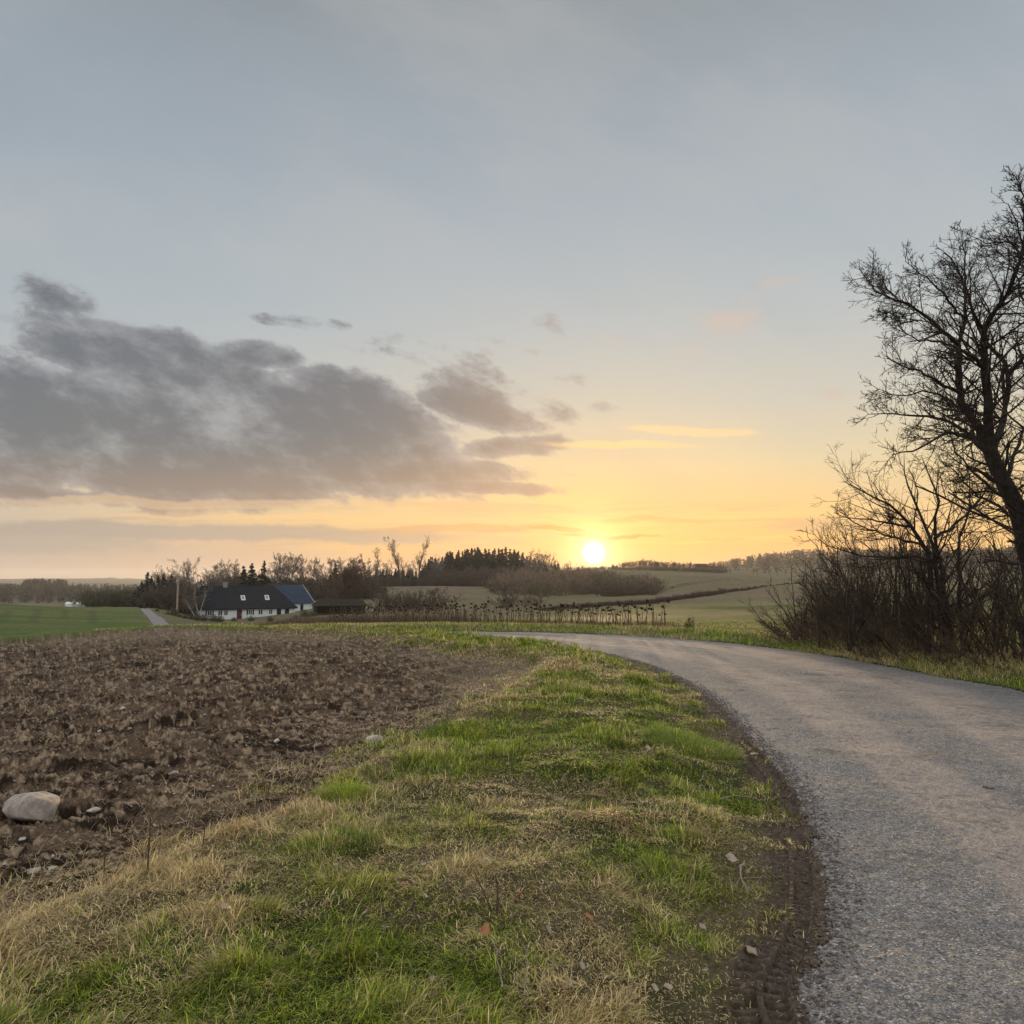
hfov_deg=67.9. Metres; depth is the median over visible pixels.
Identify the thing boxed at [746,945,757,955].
fallen leaf
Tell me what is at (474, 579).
scrub bush
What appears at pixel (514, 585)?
scrub bush
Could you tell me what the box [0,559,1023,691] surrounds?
ground
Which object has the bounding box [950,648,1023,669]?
thicket bush
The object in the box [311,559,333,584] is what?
bare tree
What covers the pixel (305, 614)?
evergreen bush
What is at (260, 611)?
window
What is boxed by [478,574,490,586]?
scrub bush
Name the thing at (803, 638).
thicket bush
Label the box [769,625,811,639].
thicket bush
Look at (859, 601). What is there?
thicket bush
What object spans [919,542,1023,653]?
thicket bush
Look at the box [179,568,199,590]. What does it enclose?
bare tree
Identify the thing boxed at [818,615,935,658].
thicket bush
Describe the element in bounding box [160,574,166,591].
conifer
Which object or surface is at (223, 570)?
bare tree
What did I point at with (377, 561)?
bare tree
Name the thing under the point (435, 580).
scrub bush
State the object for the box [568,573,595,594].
scrub bush
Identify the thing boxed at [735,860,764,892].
dry twig
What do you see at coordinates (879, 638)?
thicket bush
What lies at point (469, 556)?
conifer
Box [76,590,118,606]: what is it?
evergreen bush
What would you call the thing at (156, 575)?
bare tree
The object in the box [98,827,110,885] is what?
dead stalk
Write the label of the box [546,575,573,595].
scrub bush
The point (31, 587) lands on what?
distant wood
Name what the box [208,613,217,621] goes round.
evergreen bush
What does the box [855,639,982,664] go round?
thicket bush
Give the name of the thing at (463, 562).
conifer
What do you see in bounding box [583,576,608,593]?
scrub bush
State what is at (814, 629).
thicket bush
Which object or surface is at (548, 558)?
bare tree
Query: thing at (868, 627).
thicket bush
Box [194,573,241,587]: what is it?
scrub bush
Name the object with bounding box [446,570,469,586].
scrub bush
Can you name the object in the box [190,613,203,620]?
evergreen bush
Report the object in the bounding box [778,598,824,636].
thicket bush
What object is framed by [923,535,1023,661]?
thicket bush
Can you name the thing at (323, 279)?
sky
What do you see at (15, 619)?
green field
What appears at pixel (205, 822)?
dead stalk
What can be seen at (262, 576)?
conifer
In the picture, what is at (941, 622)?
thicket bush
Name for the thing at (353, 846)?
grass tuft
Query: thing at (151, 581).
conifer
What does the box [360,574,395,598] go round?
scrub bush
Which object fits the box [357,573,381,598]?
scrub bush
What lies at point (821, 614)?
thicket bush
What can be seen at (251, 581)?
conifer
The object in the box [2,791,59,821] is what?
boulder
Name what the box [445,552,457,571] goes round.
conifer
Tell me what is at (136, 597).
conifer
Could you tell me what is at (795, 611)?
thicket bush
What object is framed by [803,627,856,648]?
thicket bush
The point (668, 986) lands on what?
fallen leaf
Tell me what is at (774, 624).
thicket bush
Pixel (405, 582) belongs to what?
scrub bush
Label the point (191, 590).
scrub bush
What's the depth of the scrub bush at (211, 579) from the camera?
195.34 m
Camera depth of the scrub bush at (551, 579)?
214.17 m
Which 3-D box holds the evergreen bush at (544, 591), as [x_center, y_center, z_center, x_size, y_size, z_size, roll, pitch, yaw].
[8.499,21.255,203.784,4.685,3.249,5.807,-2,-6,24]
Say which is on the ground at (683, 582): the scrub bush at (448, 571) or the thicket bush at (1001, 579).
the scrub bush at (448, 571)
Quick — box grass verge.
[0,627,832,1023]
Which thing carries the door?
in the farmhouse
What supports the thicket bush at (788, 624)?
on the ground at (683, 582)
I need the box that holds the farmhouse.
[194,582,297,618]
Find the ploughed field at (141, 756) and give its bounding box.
[0,626,528,913]
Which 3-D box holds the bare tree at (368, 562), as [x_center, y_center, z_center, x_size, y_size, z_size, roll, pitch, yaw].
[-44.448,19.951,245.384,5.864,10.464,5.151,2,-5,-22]
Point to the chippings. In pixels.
(911, 867)
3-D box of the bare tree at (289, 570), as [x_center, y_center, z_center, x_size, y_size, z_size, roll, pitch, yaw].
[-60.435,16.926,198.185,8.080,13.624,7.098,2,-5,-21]
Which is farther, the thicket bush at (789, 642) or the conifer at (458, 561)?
the conifer at (458, 561)
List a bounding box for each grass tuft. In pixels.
[312,775,379,803]
[312,820,383,855]
[413,718,453,738]
[637,722,747,761]
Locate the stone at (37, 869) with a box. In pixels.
[27,866,40,873]
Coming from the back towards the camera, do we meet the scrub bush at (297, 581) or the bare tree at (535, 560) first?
the bare tree at (535, 560)
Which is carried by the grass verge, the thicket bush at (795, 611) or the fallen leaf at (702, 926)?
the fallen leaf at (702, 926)
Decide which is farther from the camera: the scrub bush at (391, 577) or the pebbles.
the scrub bush at (391, 577)
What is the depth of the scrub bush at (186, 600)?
138.44 m
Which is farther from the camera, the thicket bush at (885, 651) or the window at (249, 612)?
the window at (249, 612)
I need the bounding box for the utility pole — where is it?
[176,577,179,609]
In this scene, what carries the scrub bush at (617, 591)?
on the ground at (683, 582)
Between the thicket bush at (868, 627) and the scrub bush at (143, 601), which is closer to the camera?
the thicket bush at (868, 627)
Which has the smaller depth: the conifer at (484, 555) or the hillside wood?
the conifer at (484, 555)
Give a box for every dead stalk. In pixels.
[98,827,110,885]
[136,785,160,878]
[197,801,208,845]
[293,782,295,813]
[474,872,492,911]
[495,880,498,915]
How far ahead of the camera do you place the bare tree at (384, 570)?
286.15 m
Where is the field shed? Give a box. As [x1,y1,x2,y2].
[311,599,366,614]
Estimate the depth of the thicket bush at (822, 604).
22.01 m
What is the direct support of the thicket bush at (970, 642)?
on the ground at (683, 582)
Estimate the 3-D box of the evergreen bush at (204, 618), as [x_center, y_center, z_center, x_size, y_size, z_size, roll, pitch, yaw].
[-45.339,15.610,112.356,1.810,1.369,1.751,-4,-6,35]
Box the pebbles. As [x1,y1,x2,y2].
[1,654,528,894]
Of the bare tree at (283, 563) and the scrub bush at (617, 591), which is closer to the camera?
the scrub bush at (617, 591)
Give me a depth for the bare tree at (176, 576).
152.08 m
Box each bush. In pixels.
[69,588,102,606]
[75,587,119,606]
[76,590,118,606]
[85,588,107,606]
[91,587,138,606]
[105,590,132,606]
[110,589,134,606]
[121,583,183,608]
[124,591,149,607]
[127,580,176,600]
[141,581,190,609]
[146,578,200,606]
[147,580,209,610]
[147,584,195,610]
[155,582,219,613]
[159,586,206,612]
[166,608,179,615]
[170,594,205,614]
[183,571,229,585]
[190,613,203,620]
[192,572,239,590]
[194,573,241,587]
[200,614,209,620]
[202,573,233,585]
[204,569,260,585]
[205,571,247,585]
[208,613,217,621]
[215,614,224,621]
[225,573,268,585]
[261,573,308,591]
[267,572,296,584]
[270,573,325,591]
[296,572,340,600]
[299,608,310,617]
[302,572,326,599]
[323,580,364,598]
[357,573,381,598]
[359,572,389,597]
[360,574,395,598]
[362,587,413,611]
[384,575,399,586]
[390,575,404,586]
[391,588,421,610]
[397,577,410,585]
[406,588,434,610]
[411,577,422,585]
[417,576,428,585]
[421,564,446,585]
[421,585,463,610]
[431,565,458,585]
[437,572,453,585]
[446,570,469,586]
[449,571,467,586]
[461,569,485,586]
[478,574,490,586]
[486,578,510,594]
[486,589,520,607]
[489,572,513,590]
[496,565,515,575]
[499,566,537,593]
[499,575,521,592]
[513,569,542,583]
[517,592,533,605]
[522,569,554,594]
[522,569,560,594]
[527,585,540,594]
[528,590,550,605]
[531,566,559,583]
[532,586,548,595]
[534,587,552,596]
[545,564,567,573]
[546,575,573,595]
[547,563,572,575]
[557,567,592,594]
[567,564,595,576]
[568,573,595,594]
[581,579,596,593]
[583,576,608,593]
[585,565,609,577]
[586,571,620,583]
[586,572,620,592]
[589,579,613,596]
[593,580,615,596]
[600,578,625,596]
[609,580,635,595]
[617,575,640,583]
[624,580,644,595]
[634,579,648,594]
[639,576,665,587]
[642,574,659,585]
[647,582,661,594]
[648,578,667,591]
[673,617,700,627]
[740,597,821,636]
[742,630,814,643]
[747,601,829,634]
[759,616,838,646]
[760,604,834,646]
[760,615,840,637]
[765,557,859,634]
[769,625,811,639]
[776,608,847,645]
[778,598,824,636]
[779,595,851,640]
[779,602,885,650]
[780,590,830,627]
[788,510,903,650]
[789,621,891,654]
[791,527,892,644]
[793,551,893,631]
[794,595,926,641]
[796,550,906,643]
[796,569,934,650]
[798,568,891,635]
[802,567,858,639]
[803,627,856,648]
[811,529,1014,657]
[814,511,1013,645]
[815,486,948,648]
[815,529,935,635]
[818,586,918,657]
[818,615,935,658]
[821,491,919,646]
[825,536,935,644]
[837,631,960,662]
[840,554,971,652]
[840,598,936,650]
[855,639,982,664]
[859,572,1012,663]
[872,579,1021,651]
[880,626,1021,669]
[882,563,1022,658]
[882,565,1022,646]
[889,516,1011,654]
[907,471,1023,656]
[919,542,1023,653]
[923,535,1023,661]
[931,603,1023,669]
[938,494,1023,651]
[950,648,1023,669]
[985,549,1023,655]
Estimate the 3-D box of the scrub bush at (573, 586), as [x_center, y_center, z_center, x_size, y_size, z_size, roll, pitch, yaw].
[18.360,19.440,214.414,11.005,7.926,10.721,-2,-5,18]
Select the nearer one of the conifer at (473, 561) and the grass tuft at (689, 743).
the grass tuft at (689, 743)
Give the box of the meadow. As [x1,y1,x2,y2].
[386,604,1023,659]
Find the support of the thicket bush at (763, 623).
on the ground at (683, 582)
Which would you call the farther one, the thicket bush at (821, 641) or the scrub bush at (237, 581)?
the scrub bush at (237, 581)
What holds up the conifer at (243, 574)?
on the ground at (683, 582)
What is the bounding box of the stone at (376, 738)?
[366,735,382,744]
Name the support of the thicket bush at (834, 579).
on the ground at (683, 582)
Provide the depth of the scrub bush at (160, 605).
133.73 m
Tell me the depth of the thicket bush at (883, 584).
19.02 m
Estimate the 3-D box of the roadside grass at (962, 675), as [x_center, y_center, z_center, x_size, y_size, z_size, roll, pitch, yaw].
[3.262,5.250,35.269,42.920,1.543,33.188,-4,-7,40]
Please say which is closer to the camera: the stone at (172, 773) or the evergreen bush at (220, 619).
the stone at (172, 773)
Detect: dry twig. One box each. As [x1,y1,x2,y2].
[719,795,783,804]
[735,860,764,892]
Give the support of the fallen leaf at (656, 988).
on the grass verge
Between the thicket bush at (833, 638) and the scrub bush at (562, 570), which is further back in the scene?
the scrub bush at (562, 570)
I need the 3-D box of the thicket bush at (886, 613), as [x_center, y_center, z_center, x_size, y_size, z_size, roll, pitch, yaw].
[8.993,1.837,17.054,2.323,3.037,4.179,2,-5,-19]
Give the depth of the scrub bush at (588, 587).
212.07 m
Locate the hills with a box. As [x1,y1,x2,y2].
[16,582,119,585]
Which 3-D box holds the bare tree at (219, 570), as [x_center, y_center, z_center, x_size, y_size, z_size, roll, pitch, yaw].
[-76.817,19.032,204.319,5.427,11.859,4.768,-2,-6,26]
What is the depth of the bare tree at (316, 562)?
205.98 m
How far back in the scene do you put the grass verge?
3.83 m
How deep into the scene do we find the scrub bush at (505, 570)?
283.73 m
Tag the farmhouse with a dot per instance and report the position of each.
(238, 602)
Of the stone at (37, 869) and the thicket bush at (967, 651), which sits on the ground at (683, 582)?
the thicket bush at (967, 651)
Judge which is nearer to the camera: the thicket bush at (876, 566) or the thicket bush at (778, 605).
the thicket bush at (876, 566)
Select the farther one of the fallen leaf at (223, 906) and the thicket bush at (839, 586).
the thicket bush at (839, 586)
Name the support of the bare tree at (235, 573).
on the ground at (683, 582)
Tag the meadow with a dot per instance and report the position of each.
(707, 614)
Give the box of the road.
[140,608,1023,1023]
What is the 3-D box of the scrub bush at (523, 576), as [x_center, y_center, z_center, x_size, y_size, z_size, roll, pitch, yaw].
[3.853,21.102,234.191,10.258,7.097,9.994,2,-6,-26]
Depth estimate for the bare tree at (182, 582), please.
146.31 m
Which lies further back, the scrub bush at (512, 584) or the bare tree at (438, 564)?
the bare tree at (438, 564)
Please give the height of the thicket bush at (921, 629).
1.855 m
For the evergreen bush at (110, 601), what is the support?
on the ground at (683, 582)
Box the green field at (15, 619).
[0,604,149,635]
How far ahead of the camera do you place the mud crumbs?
4.42 m
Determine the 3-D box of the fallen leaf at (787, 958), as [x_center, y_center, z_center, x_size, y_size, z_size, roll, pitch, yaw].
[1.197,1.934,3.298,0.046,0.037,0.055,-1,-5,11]
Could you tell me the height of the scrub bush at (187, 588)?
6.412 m
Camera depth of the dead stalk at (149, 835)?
3.96 m
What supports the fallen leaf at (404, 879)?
on the grass verge
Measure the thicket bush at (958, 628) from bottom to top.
1.991 m
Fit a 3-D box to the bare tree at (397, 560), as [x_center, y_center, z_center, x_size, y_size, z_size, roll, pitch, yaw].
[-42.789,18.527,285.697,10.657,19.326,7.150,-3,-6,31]
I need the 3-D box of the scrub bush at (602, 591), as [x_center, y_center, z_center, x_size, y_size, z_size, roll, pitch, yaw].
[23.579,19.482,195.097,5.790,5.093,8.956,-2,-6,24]
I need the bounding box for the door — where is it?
[237,610,241,618]
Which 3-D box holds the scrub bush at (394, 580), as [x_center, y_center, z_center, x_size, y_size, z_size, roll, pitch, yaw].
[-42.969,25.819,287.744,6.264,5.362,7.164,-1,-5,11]
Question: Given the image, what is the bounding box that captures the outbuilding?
[273,585,314,610]
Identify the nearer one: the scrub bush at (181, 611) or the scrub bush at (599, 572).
the scrub bush at (181, 611)
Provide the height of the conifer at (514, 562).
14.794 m
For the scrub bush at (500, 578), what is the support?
on the ground at (683, 582)
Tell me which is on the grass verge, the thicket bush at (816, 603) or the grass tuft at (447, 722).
the grass tuft at (447, 722)
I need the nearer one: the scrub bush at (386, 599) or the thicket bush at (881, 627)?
the thicket bush at (881, 627)
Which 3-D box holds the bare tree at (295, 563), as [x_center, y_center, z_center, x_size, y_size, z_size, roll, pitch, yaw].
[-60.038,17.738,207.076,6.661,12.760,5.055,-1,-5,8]
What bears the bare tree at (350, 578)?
on the ground at (683, 582)
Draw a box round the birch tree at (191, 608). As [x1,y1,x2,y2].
[179,585,212,615]
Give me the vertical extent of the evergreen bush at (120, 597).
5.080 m
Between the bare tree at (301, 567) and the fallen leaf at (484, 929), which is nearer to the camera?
the fallen leaf at (484, 929)
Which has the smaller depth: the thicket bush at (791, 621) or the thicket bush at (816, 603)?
the thicket bush at (816, 603)
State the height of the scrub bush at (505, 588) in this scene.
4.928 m
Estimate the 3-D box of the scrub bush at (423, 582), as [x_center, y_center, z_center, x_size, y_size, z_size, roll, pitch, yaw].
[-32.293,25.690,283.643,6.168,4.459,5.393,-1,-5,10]
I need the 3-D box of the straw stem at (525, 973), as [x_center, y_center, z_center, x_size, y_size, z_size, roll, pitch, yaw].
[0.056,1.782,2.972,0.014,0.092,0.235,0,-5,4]
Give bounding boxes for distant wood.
[0,578,152,603]
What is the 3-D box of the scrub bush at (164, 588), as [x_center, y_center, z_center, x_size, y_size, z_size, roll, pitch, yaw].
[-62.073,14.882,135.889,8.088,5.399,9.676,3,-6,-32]
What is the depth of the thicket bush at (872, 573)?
20.78 m
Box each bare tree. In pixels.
[146,564,169,585]
[149,569,172,586]
[166,566,180,582]
[169,575,195,590]
[170,556,199,589]
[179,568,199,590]
[202,560,225,578]
[202,564,219,584]
[213,567,228,585]
[216,561,231,581]
[231,559,254,582]
[265,560,277,583]
[268,552,295,582]
[271,553,292,583]
[271,556,290,582]
[279,553,303,578]
[286,554,309,584]
[293,557,311,584]
[298,556,318,583]
[307,559,320,577]
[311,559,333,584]
[319,554,371,598]
[366,559,380,578]
[372,547,381,578]
[378,559,395,583]
[383,537,407,582]
[404,561,414,585]
[410,535,430,585]
[426,556,445,572]
[518,551,538,572]
[529,549,543,570]
[533,549,548,569]
[541,552,558,570]
[790,428,1015,656]
[841,164,1023,590]
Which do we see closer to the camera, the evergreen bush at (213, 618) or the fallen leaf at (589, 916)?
the fallen leaf at (589, 916)
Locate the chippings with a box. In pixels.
[709,685,1023,1023]
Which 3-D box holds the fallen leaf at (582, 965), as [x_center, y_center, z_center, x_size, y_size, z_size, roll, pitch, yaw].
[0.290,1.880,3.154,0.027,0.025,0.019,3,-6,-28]
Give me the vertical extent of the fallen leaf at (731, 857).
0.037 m
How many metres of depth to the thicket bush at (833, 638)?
19.51 m
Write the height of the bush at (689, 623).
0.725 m
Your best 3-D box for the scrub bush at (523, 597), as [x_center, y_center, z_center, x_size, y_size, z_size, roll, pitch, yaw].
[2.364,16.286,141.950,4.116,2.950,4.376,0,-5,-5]
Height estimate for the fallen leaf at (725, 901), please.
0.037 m
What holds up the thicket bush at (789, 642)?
on the ground at (683, 582)
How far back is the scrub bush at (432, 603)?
125.87 m
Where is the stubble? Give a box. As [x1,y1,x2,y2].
[0,628,529,911]
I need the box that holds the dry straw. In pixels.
[0,626,737,1023]
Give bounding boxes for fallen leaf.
[218,902,233,912]
[396,877,411,883]
[479,922,490,935]
[545,925,551,933]
[578,961,585,969]
[585,912,592,921]
[651,983,658,990]
[664,983,672,989]
[698,922,706,930]
[719,899,731,904]
[725,852,736,861]
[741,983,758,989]
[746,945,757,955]
[782,954,793,963]
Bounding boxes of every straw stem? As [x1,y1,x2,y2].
[492,934,502,988]
[523,942,528,996]
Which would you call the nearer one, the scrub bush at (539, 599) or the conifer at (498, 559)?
the scrub bush at (539, 599)
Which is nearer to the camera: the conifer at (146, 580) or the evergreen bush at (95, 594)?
the conifer at (146, 580)
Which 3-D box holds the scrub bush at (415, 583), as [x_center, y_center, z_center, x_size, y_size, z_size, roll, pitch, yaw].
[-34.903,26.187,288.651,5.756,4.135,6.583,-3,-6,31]
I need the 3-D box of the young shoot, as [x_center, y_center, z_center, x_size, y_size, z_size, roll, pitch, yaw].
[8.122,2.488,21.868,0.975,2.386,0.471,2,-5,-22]
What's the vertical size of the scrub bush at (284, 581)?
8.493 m
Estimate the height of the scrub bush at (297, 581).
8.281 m
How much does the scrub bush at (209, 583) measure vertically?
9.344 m
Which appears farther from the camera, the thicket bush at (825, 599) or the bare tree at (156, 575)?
the bare tree at (156, 575)
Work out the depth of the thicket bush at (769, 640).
24.20 m
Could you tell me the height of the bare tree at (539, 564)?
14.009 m
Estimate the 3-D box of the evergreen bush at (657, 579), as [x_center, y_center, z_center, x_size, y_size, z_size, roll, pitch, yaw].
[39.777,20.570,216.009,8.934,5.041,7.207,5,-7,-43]
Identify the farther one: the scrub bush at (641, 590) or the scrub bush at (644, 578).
the scrub bush at (644, 578)
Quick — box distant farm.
[65,602,82,606]
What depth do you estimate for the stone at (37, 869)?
4.58 m
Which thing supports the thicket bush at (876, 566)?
on the ground at (683, 582)
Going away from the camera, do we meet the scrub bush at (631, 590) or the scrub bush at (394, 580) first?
the scrub bush at (631, 590)
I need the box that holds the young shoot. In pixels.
[779,560,808,639]
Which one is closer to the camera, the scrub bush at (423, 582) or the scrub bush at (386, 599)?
the scrub bush at (386, 599)
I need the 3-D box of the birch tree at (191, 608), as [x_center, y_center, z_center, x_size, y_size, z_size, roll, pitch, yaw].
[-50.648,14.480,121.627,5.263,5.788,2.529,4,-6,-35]
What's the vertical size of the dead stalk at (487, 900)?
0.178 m
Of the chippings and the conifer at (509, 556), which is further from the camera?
the conifer at (509, 556)
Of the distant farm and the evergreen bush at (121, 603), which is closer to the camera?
the evergreen bush at (121, 603)
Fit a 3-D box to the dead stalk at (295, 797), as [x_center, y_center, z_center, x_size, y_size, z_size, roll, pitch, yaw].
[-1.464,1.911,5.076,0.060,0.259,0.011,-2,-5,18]
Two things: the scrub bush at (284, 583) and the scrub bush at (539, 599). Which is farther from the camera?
the scrub bush at (284, 583)
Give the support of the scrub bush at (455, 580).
on the ground at (683, 582)
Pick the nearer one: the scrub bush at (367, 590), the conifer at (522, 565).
the scrub bush at (367, 590)
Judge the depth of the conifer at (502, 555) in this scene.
301.51 m
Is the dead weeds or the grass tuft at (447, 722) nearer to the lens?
the grass tuft at (447, 722)
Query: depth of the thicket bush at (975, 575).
16.23 m
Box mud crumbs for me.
[592,650,881,1023]
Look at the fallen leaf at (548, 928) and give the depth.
3.42 m
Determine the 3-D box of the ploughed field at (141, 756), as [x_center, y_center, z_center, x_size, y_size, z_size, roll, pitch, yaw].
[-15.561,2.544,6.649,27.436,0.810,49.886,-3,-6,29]
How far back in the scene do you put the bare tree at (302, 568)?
203.19 m
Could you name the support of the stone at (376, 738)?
on the ploughed field at (141, 756)
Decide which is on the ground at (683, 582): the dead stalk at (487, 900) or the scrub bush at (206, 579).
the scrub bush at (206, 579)
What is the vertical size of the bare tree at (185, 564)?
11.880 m
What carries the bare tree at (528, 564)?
on the ground at (683, 582)
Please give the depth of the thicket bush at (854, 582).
21.73 m
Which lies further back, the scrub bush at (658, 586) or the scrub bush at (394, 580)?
the scrub bush at (394, 580)
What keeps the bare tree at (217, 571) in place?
on the ground at (683, 582)
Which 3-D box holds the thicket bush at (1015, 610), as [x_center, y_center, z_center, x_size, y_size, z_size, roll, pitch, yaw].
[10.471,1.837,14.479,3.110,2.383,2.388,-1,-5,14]
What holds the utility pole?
on the ground at (683, 582)
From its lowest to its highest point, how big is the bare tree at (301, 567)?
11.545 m
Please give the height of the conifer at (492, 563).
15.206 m
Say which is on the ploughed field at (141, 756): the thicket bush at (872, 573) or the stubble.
the stubble
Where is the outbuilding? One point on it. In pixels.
(299, 597)
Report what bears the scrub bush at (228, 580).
on the ground at (683, 582)
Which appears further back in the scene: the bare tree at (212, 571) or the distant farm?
the distant farm
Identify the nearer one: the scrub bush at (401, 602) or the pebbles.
the pebbles
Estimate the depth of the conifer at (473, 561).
298.85 m
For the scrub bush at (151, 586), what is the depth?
142.95 m
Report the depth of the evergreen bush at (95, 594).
171.80 m
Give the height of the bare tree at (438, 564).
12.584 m
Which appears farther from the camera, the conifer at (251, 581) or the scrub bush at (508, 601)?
the conifer at (251, 581)
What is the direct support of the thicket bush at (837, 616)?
on the ground at (683, 582)
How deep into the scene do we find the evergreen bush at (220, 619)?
114.83 m
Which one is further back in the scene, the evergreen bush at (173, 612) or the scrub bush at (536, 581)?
the scrub bush at (536, 581)
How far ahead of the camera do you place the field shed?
119.60 m
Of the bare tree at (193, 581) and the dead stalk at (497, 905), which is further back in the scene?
the bare tree at (193, 581)
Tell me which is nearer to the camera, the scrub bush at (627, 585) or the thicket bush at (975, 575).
the thicket bush at (975, 575)
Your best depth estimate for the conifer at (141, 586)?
141.45 m
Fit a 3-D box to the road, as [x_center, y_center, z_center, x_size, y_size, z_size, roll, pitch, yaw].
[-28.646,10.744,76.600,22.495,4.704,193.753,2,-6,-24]
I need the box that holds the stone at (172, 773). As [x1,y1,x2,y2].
[168,771,178,775]
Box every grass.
[92,620,1023,688]
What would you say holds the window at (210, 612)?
in the farmhouse
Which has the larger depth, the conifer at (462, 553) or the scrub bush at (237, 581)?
the conifer at (462, 553)
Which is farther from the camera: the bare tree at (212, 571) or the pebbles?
the bare tree at (212, 571)
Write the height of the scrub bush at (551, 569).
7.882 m
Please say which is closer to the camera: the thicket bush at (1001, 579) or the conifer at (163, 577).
the thicket bush at (1001, 579)
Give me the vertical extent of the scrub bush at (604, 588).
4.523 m
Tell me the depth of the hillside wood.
600.10 m
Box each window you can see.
[206,610,213,615]
[247,610,253,614]
[258,609,262,614]
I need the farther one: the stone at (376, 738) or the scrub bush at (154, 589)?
the scrub bush at (154, 589)
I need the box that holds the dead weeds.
[239,607,691,626]
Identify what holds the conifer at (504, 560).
on the ground at (683, 582)
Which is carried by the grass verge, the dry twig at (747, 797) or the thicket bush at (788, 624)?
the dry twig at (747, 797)
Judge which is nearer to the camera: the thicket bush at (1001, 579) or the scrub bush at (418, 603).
the thicket bush at (1001, 579)
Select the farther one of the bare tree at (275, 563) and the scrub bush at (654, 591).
the bare tree at (275, 563)
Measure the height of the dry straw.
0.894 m
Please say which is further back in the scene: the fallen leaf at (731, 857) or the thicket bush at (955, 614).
the thicket bush at (955, 614)
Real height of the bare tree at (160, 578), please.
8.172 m
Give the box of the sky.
[0,0,1023,581]
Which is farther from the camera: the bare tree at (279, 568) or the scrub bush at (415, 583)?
the scrub bush at (415, 583)
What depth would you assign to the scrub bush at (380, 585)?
203.41 m
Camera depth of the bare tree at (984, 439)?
13.03 m
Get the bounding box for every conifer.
[131,586,142,606]
[133,580,143,603]
[141,576,153,607]
[143,572,150,590]
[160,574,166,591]
[237,566,248,585]
[240,563,258,585]
[256,561,270,584]
[441,557,446,571]
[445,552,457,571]
[453,551,462,575]
[458,551,465,571]
[460,551,469,572]
[463,550,472,570]
[469,548,480,585]
[475,549,486,571]
[479,548,488,567]
[482,549,493,572]
[484,550,497,575]
[495,548,501,566]
[497,549,505,568]
[498,547,510,571]
[504,549,513,568]
[510,550,518,571]
[518,553,525,571]
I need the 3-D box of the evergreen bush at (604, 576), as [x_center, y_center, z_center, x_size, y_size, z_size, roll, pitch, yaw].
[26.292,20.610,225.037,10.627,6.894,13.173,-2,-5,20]
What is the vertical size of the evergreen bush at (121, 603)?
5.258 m
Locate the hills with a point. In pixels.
(91, 584)
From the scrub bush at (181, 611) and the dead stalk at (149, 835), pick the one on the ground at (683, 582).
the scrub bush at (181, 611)
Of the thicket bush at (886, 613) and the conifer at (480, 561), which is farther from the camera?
the conifer at (480, 561)
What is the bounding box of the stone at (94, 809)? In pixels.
[86,807,100,812]
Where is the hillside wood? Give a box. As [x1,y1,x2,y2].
[706,546,1018,570]
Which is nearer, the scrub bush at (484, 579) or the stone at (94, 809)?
the stone at (94, 809)
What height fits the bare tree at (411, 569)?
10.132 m
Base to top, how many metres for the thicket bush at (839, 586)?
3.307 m
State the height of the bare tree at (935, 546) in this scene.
5.391 m
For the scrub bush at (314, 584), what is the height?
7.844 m
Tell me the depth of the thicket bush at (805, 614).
24.00 m
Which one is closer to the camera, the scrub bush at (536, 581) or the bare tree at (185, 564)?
the bare tree at (185, 564)
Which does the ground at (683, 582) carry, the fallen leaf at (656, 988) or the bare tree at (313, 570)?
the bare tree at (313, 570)
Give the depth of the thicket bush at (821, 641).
20.59 m
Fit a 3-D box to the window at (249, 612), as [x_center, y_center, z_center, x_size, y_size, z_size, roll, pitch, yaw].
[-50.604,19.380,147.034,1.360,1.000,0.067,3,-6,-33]
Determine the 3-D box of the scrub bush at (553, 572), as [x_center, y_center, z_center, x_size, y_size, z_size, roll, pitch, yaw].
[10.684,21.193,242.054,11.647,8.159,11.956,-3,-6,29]
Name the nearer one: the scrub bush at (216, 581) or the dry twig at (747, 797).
the dry twig at (747, 797)
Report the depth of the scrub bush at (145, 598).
133.50 m
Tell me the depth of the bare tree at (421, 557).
287.27 m
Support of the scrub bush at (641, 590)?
on the ground at (683, 582)
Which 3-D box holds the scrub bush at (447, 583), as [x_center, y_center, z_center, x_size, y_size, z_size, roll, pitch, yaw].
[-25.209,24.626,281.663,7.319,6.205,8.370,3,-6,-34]
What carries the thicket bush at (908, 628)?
on the ground at (683, 582)
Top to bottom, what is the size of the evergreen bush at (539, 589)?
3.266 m
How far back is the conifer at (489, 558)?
299.73 m
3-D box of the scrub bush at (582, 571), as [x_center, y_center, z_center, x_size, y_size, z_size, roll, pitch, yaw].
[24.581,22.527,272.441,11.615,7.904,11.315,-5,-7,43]
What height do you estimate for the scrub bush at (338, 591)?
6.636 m
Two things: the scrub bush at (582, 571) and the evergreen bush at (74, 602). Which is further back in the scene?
the scrub bush at (582, 571)
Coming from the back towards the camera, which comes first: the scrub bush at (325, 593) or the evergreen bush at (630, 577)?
the evergreen bush at (630, 577)
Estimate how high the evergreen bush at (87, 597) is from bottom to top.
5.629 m
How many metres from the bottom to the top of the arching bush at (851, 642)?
3.381 m
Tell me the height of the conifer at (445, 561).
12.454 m
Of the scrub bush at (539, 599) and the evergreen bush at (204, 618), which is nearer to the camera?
the evergreen bush at (204, 618)

